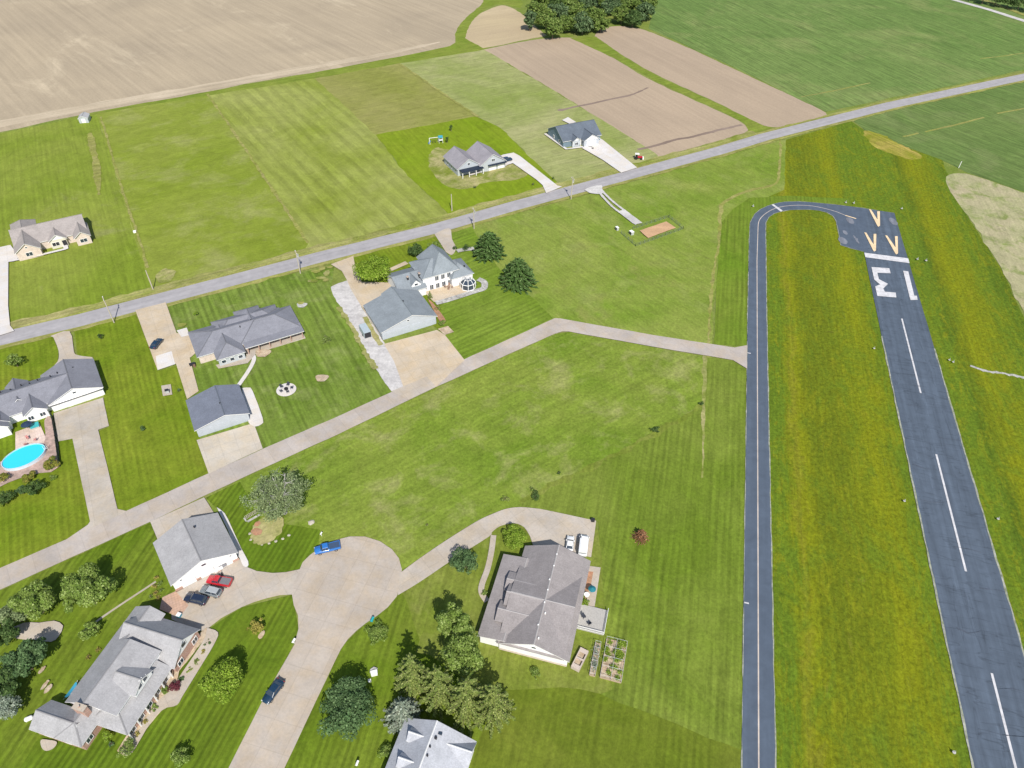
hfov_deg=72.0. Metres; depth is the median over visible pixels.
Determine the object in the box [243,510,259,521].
trellis
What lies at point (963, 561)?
runway stripe
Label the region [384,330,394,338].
garage door
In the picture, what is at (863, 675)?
grass field
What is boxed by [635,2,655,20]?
tree
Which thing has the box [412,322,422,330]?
garage door
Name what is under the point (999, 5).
road verge
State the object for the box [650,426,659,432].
shrub
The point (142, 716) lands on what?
window
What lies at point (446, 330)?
planting bed
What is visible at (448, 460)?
grass lawn
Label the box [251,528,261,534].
planting bed
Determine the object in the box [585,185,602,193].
gravel track
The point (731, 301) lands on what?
grass strip
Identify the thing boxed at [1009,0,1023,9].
tree
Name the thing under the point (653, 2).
tree
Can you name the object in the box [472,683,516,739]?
conifer
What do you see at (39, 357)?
grass lawn
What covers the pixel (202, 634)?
planting bed
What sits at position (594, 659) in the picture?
raised bed
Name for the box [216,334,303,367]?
patio
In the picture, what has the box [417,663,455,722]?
conifer
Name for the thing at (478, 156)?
twin gable house
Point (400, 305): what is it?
villa
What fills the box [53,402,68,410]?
garage door
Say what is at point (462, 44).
grass bank
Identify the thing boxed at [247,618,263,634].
tree
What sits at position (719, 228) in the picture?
dirt path
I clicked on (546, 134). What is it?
path
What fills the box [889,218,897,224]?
worn patch
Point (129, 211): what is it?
tractor track
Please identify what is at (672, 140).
soil crack
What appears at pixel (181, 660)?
window
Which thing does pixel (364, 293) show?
driveway
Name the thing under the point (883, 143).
dry patch
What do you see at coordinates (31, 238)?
tan brick house
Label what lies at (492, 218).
road verge
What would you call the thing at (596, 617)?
wooden deck
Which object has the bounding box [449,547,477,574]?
tree
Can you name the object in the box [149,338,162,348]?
parked car
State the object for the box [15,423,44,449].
patio
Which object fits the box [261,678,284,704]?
parked car
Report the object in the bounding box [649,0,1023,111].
crop field
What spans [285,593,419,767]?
grass lawn
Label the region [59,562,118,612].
tree
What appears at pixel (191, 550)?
detached garage
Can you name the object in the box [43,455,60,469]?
shrub
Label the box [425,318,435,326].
garage door
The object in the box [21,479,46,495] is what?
tree
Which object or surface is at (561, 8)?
tree
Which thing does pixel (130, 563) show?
grass lawn
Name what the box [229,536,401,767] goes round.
street
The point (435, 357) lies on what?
driveway
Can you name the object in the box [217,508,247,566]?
path
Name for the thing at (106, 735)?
shrub
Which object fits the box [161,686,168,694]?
shrub
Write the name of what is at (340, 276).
ground
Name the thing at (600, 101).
soil crack
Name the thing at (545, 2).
tree
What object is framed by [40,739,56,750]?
patio
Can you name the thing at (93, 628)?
tree
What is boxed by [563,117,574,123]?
patio
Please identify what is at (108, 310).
utility pole
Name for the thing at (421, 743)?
dormer house
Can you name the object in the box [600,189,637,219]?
gravel track
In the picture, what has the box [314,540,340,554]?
pickup truck
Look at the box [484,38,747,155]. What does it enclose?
bare field
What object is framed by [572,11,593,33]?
tree
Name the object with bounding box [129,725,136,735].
window
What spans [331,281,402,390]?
gravel yard
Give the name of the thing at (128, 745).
shrub
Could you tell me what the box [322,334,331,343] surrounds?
conifer
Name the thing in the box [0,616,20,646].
tree
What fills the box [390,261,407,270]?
path
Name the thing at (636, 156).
tractor
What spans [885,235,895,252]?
chevron marking
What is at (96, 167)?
dirt path
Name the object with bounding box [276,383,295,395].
patio
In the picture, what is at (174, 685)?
shrub
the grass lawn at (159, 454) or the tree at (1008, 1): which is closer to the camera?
the grass lawn at (159, 454)
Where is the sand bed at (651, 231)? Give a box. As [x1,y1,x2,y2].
[640,221,675,237]
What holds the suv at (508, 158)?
on the driveway at (530, 169)
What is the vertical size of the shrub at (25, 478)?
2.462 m
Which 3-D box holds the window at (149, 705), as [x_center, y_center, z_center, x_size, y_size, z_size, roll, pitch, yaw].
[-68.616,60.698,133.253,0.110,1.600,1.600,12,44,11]
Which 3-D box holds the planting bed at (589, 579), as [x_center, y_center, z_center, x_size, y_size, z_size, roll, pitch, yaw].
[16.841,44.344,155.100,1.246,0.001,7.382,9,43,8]
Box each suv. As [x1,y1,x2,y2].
[183,592,208,605]
[199,585,222,598]
[503,156,512,160]
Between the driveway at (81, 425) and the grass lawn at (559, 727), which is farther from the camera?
the driveway at (81, 425)
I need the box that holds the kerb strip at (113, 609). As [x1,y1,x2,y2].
[85,581,155,630]
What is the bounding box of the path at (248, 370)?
[238,355,255,384]
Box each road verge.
[0,72,1023,348]
[10,131,755,327]
[983,0,1023,15]
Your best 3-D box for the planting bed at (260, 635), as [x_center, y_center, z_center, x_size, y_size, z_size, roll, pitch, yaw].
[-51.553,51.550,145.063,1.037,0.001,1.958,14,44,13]
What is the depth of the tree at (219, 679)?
132.71 m
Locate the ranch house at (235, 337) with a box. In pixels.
[188,304,304,365]
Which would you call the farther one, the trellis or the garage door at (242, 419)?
the garage door at (242, 419)
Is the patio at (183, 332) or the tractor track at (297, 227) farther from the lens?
the tractor track at (297, 227)
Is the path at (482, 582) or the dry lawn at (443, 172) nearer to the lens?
the path at (482, 582)
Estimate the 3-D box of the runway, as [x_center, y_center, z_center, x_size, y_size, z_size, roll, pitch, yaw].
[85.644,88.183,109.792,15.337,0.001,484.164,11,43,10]
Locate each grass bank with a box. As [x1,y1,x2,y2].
[61,0,522,120]
[571,36,774,132]
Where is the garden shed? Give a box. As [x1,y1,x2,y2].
[78,112,90,122]
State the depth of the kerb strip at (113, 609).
150.17 m
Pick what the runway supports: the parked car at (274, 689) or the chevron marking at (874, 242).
the chevron marking at (874, 242)
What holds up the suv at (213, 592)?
on the driveway at (248, 586)
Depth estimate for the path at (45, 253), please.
247.98 m
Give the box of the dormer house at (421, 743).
[385,718,476,767]
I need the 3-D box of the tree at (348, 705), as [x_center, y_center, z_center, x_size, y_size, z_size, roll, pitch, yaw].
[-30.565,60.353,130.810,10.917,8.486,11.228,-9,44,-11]
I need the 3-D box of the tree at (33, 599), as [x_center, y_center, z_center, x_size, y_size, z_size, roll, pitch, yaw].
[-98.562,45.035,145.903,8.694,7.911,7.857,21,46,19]
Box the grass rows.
[520,357,746,749]
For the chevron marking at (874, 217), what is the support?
on the runway
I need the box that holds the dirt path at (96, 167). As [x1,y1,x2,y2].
[87,133,100,194]
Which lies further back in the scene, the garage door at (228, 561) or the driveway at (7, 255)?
the driveway at (7, 255)
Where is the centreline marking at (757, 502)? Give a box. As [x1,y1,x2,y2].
[757,205,843,767]
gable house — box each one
[0,359,104,438]
[443,141,506,178]
[477,545,590,666]
[547,119,601,147]
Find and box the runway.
[864,213,1023,767]
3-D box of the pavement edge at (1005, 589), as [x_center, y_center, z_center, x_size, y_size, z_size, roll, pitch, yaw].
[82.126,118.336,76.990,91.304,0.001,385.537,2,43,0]
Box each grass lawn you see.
[0,337,67,439]
[0,439,89,567]
[0,523,175,767]
[21,595,297,767]
[74,314,207,510]
[168,266,390,462]
[206,482,319,572]
[207,332,702,570]
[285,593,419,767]
[354,236,444,329]
[376,116,556,216]
[393,529,599,749]
[397,523,611,693]
[440,226,551,358]
[469,687,740,767]
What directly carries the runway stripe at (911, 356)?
on the runway
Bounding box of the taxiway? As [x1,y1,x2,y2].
[742,201,890,767]
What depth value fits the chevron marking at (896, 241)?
263.79 m
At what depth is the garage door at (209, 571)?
154.55 m
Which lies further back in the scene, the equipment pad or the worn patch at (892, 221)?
the worn patch at (892, 221)
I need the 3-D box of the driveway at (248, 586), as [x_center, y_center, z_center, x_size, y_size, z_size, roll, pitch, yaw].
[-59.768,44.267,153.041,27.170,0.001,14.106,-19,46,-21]
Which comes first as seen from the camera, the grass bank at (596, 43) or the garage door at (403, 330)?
the garage door at (403, 330)
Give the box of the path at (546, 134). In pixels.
[545,133,582,148]
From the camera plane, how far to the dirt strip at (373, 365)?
216.11 m
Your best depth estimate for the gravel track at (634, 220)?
273.82 m
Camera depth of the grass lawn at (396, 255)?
250.69 m
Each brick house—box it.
[8,214,92,260]
[29,606,199,749]
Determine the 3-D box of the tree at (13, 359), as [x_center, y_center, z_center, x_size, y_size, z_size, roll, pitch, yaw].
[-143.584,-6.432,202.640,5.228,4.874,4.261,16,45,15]
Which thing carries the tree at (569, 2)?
on the ground at (340, 276)
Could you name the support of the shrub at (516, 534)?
on the grass lawn at (430, 597)
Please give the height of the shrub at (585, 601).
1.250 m
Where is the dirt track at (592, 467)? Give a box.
[519,404,701,503]
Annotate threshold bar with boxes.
[864,253,908,262]
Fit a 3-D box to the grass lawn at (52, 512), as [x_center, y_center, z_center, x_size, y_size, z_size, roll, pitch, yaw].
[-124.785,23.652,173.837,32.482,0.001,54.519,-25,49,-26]
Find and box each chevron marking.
[864,232,873,250]
[869,209,877,225]
[874,234,875,250]
[877,211,879,225]
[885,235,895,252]
[895,236,897,253]
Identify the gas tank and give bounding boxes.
[24,715,32,721]
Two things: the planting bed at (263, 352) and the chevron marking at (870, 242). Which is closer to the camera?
the planting bed at (263, 352)
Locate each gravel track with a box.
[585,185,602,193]
[596,190,632,222]
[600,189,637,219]
[620,210,641,224]
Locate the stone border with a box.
[435,278,487,304]
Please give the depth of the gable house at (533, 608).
145.91 m
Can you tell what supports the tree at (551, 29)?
on the bare field at (579, 73)
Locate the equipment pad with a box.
[161,384,171,395]
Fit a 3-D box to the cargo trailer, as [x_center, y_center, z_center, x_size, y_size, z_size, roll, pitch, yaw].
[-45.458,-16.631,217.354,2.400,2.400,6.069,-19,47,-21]
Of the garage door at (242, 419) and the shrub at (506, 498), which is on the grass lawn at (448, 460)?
the shrub at (506, 498)
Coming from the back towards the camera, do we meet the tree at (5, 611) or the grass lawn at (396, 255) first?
the grass lawn at (396, 255)
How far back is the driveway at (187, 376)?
202.01 m
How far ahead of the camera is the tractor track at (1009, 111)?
361.99 m
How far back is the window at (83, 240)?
251.96 m
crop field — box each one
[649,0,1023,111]
[854,82,1023,191]
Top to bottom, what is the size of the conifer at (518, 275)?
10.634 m
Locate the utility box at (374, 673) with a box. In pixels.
[370,669,377,676]
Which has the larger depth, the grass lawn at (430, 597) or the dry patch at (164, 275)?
the dry patch at (164, 275)
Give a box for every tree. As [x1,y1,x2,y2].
[0,490,16,506]
[0,605,26,626]
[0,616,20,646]
[0,637,47,685]
[0,667,21,706]
[0,689,22,719]
[3,353,22,366]
[6,579,56,620]
[14,485,24,493]
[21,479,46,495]
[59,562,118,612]
[77,620,100,640]
[169,747,190,767]
[197,656,242,704]
[239,468,312,523]
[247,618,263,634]
[317,675,377,741]
[352,254,391,280]
[407,243,423,255]
[435,601,474,643]
[440,631,484,676]
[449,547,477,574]
[524,10,536,30]
[525,1,545,12]
[530,0,548,5]
[535,8,556,27]
[544,17,563,39]
[547,2,568,17]
[548,0,563,4]
[554,15,576,32]
[561,0,578,6]
[567,2,585,16]
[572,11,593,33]
[577,0,597,8]
[585,6,606,23]
[593,15,610,32]
[601,0,621,13]
[610,4,629,23]
[622,0,641,9]
[623,9,642,26]
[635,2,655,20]
[643,0,657,5]
[1000,0,1015,7]
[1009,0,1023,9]
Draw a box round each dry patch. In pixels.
[155,268,176,282]
[863,131,921,159]
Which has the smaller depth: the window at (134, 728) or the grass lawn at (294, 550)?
the window at (134, 728)
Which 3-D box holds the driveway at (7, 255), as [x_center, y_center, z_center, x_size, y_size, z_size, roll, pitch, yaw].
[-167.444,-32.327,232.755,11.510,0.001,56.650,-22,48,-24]
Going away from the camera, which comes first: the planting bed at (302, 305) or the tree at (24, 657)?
the tree at (24, 657)
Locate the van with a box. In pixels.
[578,534,589,556]
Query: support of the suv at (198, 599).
on the driveway at (248, 586)
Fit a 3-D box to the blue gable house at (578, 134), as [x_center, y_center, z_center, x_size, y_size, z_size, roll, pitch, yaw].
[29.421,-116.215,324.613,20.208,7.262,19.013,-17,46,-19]
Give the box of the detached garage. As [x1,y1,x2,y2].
[153,513,238,591]
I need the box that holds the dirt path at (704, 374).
[701,355,707,477]
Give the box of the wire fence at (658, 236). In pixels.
[621,215,683,245]
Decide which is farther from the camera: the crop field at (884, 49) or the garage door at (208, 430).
the crop field at (884, 49)
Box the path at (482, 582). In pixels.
[478,535,495,602]
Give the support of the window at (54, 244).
in the tan brick house at (31, 238)
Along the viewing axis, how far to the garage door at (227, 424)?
187.19 m
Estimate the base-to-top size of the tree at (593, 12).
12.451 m
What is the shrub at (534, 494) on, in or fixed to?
on the grass lawn at (448, 460)
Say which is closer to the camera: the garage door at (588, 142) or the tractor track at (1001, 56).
the garage door at (588, 142)
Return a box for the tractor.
[634,153,643,159]
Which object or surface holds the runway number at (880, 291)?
on the runway
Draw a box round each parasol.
[21,421,31,427]
[588,585,595,592]
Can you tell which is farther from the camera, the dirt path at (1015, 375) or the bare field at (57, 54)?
the bare field at (57, 54)
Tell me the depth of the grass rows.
161.48 m
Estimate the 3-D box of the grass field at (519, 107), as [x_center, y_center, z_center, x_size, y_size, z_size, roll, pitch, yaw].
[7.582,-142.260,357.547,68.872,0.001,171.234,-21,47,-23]
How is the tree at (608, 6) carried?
on the ground at (340, 276)
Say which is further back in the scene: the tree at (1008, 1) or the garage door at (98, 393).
the tree at (1008, 1)
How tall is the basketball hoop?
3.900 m
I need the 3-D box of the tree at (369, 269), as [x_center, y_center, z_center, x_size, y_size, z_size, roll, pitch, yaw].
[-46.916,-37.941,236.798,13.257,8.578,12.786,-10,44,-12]
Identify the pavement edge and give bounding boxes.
[741,201,891,767]
[765,209,863,767]
[881,336,973,767]
[934,348,1023,655]
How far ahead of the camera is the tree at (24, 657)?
135.38 m
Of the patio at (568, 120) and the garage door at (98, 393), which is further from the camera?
the patio at (568, 120)
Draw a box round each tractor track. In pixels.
[100,117,148,267]
[207,94,308,242]
[398,63,478,116]
[801,83,868,96]
[924,117,983,131]
[980,53,1022,58]
[997,108,1023,113]
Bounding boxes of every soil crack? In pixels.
[558,87,647,110]
[638,124,742,149]
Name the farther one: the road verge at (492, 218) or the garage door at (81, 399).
the road verge at (492, 218)
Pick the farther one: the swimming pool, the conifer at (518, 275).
the conifer at (518, 275)
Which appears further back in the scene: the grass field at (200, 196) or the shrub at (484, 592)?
the grass field at (200, 196)
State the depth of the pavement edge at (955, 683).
157.52 m
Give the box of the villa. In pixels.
[363,244,475,339]
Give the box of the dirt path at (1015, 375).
[970,365,1023,378]
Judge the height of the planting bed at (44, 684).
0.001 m
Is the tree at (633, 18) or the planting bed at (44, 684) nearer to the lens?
the planting bed at (44, 684)
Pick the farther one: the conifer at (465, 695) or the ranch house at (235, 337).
the ranch house at (235, 337)
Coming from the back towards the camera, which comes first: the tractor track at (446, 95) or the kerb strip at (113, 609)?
the tractor track at (446, 95)
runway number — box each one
[872,267,895,296]
[903,271,917,299]
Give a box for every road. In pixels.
[0,74,1023,344]
[953,0,1023,21]
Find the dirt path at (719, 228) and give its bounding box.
[706,140,781,356]
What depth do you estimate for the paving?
177.83 m
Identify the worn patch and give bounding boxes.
[838,237,847,243]
[846,217,853,223]
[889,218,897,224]
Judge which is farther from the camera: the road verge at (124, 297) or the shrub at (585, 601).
the road verge at (124, 297)
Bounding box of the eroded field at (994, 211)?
[946,173,1023,310]
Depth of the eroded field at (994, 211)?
280.58 m
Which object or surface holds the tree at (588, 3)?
on the ground at (340, 276)
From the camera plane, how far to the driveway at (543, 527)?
164.90 m
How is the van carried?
on the driveway at (543, 527)
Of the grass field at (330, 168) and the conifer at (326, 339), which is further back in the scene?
the grass field at (330, 168)
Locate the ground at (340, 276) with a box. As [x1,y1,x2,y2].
[0,0,1023,761]
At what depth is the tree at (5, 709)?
129.92 m
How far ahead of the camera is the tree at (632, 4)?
466.86 m
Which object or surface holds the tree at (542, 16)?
on the ground at (340, 276)
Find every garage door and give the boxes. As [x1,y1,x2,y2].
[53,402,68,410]
[71,396,86,404]
[88,390,102,399]
[180,576,196,587]
[199,426,214,435]
[199,566,214,578]
[217,420,231,430]
[218,557,232,567]
[233,415,247,424]
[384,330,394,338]
[398,326,408,334]
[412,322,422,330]
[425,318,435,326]
[489,165,495,170]
[587,140,595,145]
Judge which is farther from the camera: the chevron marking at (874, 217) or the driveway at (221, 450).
the chevron marking at (874, 217)
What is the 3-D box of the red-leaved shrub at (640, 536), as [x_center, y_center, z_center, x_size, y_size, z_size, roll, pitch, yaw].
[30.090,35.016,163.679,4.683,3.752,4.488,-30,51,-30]
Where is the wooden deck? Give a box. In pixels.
[577,605,608,634]
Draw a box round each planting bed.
[40,680,48,689]
[44,684,51,693]
[117,628,206,754]
[250,516,283,544]
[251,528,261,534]
[255,349,270,356]
[258,630,264,638]
[297,303,306,306]
[316,375,328,380]
[428,299,445,323]
[439,326,453,334]
[585,571,592,598]
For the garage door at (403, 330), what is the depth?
218.18 m
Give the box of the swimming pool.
[1,443,48,470]
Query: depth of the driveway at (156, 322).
216.28 m
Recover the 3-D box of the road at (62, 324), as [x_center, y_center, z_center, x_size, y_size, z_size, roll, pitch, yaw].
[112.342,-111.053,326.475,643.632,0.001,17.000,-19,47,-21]
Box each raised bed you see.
[589,640,600,676]
[600,636,627,682]
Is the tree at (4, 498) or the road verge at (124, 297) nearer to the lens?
the tree at (4, 498)
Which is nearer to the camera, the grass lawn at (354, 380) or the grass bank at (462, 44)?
the grass lawn at (354, 380)
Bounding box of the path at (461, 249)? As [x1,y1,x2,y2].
[456,247,473,251]
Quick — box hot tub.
[30,421,39,429]
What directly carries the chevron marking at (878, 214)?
on the runway
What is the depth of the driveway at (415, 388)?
200.37 m
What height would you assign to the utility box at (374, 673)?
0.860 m
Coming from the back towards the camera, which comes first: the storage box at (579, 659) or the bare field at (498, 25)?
the bare field at (498, 25)
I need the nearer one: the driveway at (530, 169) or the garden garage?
the garden garage
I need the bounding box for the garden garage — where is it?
[186,384,249,436]
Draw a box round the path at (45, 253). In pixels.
[14,248,65,260]
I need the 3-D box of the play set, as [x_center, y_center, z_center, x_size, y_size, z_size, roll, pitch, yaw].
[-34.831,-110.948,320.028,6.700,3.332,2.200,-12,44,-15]
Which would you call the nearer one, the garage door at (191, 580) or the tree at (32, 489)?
the garage door at (191, 580)
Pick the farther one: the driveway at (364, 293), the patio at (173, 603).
the driveway at (364, 293)
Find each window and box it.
[52,241,59,246]
[79,238,87,242]
[86,733,93,743]
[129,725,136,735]
[138,713,144,721]
[146,701,152,709]
[177,657,183,666]
[192,636,197,645]
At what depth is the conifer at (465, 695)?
130.40 m
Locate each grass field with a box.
[0,114,149,321]
[97,78,447,247]
[97,96,307,287]
[315,64,474,134]
[401,50,663,182]
[440,140,785,358]
[766,121,1023,767]
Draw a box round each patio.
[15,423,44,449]
[15,621,62,641]
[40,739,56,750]
[160,591,187,614]
[177,328,187,336]
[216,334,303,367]
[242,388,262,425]
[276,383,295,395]
[426,284,466,301]
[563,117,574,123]
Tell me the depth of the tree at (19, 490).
169.25 m
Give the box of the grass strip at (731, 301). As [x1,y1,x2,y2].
[714,196,851,345]
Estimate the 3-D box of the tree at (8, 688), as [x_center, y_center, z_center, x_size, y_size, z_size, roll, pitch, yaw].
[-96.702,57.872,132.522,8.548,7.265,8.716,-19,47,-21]
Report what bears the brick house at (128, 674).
on the ground at (340, 276)
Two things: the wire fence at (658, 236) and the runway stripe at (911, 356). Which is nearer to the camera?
the runway stripe at (911, 356)
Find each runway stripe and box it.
[901,319,920,392]
[935,454,966,570]
[991,673,1016,767]
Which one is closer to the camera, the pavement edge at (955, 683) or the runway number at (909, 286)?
the pavement edge at (955, 683)
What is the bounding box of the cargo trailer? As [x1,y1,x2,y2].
[359,323,370,337]
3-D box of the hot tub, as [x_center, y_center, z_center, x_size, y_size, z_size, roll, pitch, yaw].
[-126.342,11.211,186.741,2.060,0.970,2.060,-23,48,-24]
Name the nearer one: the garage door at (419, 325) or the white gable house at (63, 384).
the white gable house at (63, 384)
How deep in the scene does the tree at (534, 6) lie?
457.73 m
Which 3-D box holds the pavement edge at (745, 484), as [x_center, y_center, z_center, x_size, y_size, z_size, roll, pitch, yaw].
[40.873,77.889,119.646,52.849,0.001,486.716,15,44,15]
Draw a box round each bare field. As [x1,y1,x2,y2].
[0,0,482,131]
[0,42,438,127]
[465,5,545,47]
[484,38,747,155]
[595,26,826,126]
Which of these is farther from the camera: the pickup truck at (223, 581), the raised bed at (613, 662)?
the pickup truck at (223, 581)
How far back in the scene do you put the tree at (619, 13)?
451.93 m
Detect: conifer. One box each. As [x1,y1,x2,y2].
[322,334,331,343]
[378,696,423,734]
[393,652,429,701]
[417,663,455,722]
[445,676,484,737]
[471,231,507,263]
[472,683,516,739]
[495,257,539,294]
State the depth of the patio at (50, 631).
144.82 m
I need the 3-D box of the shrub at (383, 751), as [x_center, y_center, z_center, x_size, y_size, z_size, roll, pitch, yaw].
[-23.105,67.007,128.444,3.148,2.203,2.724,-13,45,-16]
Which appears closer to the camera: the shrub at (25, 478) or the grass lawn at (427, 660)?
the grass lawn at (427, 660)
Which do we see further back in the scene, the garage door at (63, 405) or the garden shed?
the garden shed
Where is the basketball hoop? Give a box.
[214,566,222,575]
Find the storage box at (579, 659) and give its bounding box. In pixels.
[571,647,588,671]
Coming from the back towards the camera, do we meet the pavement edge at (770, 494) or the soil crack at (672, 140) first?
the soil crack at (672, 140)
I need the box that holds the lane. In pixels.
[0,318,746,588]
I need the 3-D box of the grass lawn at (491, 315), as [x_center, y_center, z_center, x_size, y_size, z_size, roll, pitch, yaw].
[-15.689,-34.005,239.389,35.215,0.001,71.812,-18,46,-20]
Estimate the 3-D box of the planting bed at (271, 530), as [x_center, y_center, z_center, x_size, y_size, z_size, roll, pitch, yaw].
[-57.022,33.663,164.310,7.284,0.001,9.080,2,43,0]
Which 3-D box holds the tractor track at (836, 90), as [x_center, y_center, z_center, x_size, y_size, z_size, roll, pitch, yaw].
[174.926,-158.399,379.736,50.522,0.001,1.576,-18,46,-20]
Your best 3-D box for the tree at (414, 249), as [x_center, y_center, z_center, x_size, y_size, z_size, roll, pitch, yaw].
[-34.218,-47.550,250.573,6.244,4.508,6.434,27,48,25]
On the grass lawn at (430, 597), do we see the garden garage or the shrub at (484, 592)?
the shrub at (484, 592)
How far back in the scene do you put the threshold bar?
256.36 m
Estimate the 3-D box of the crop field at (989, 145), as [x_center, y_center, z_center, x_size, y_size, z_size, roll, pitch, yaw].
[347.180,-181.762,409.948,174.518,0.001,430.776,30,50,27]
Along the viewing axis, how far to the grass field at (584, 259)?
259.14 m
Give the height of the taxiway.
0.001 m
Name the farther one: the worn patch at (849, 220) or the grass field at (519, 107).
the grass field at (519, 107)
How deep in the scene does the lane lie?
183.24 m
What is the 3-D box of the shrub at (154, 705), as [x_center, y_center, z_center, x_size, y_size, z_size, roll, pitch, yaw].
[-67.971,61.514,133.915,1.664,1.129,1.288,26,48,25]
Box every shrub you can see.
[0,472,9,481]
[21,470,34,482]
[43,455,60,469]
[102,729,113,742]
[116,737,135,757]
[151,703,157,711]
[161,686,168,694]
[167,680,180,691]
[363,619,388,645]
[377,743,392,757]
[427,241,442,248]
[481,590,489,594]
[501,495,510,501]
[502,523,527,550]
[530,666,540,679]
[531,490,539,500]
[582,599,589,605]
[632,529,649,545]
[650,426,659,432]
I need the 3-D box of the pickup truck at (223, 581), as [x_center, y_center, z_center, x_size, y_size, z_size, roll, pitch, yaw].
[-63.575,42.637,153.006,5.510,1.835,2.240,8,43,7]
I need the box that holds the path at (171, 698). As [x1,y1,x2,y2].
[125,628,217,755]
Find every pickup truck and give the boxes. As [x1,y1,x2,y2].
[205,574,232,587]
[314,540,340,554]
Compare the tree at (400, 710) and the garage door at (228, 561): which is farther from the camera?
the garage door at (228, 561)
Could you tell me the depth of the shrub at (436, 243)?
252.64 m
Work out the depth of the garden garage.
188.19 m
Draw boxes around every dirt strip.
[336,306,377,368]
[362,316,382,345]
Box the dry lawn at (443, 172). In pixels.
[428,147,527,188]
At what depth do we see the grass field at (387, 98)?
358.12 m
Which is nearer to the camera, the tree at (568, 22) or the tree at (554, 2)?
the tree at (568, 22)
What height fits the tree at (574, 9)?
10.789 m
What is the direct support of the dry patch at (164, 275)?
on the grass field at (200, 196)
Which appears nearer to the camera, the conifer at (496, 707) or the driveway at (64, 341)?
the conifer at (496, 707)
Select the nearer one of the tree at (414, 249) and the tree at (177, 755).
the tree at (177, 755)
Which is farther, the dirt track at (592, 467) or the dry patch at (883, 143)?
the dry patch at (883, 143)
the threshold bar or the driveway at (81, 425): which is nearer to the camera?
the driveway at (81, 425)
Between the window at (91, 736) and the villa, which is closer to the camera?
the window at (91, 736)
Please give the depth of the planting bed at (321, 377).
203.05 m
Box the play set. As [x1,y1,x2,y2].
[428,135,442,143]
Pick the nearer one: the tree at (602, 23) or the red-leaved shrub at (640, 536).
the red-leaved shrub at (640, 536)
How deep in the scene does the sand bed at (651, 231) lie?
267.62 m
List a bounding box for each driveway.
[0,245,17,334]
[52,331,92,364]
[53,398,126,530]
[135,302,194,369]
[151,498,213,538]
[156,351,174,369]
[172,559,299,630]
[176,358,197,398]
[197,424,262,472]
[331,256,390,341]
[384,330,463,385]
[392,377,435,398]
[398,507,595,594]
[435,228,455,254]
[501,153,561,192]
[583,138,636,171]
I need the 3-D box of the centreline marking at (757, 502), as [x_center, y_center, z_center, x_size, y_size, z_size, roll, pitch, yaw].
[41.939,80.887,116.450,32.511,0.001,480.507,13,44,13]
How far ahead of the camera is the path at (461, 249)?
254.70 m
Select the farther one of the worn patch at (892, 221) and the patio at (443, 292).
the worn patch at (892, 221)
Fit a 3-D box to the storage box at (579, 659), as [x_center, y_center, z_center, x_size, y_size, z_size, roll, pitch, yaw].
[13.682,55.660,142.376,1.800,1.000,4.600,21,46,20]
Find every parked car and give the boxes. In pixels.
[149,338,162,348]
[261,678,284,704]
[566,535,574,550]
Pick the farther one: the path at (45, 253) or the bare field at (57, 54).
the bare field at (57, 54)
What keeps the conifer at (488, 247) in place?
on the grass lawn at (491, 315)
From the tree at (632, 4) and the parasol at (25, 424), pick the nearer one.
the parasol at (25, 424)
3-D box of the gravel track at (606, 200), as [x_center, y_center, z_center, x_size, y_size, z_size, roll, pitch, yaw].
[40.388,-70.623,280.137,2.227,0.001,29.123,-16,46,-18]
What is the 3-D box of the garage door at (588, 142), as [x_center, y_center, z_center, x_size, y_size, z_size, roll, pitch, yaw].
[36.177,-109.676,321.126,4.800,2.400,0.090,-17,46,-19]
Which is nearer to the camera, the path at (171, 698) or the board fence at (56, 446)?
the path at (171, 698)
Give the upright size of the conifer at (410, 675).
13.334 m
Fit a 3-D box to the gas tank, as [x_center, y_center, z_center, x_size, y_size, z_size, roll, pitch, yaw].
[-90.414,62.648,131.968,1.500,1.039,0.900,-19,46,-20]
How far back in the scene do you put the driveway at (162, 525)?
166.84 m
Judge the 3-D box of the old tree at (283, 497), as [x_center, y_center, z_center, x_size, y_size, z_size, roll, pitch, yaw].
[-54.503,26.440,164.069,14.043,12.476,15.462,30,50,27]
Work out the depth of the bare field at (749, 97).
389.07 m
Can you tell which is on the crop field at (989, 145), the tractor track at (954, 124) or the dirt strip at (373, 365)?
the tractor track at (954, 124)
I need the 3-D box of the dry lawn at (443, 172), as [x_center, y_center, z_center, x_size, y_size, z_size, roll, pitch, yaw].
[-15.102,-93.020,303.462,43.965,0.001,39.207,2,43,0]
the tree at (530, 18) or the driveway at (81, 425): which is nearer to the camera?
the driveway at (81, 425)
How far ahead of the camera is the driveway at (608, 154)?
313.81 m
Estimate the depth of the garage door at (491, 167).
301.44 m
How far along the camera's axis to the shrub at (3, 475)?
172.47 m
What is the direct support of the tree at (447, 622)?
on the grass lawn at (430, 597)
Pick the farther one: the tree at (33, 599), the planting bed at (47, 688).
the tree at (33, 599)
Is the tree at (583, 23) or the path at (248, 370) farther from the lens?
the tree at (583, 23)
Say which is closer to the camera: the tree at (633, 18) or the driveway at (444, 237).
the driveway at (444, 237)
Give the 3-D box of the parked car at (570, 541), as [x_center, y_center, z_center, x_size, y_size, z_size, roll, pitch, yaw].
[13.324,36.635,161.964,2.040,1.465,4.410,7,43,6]
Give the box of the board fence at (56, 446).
[50,412,60,466]
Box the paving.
[0,416,58,485]
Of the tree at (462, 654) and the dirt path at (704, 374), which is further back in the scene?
the dirt path at (704, 374)
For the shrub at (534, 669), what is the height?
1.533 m

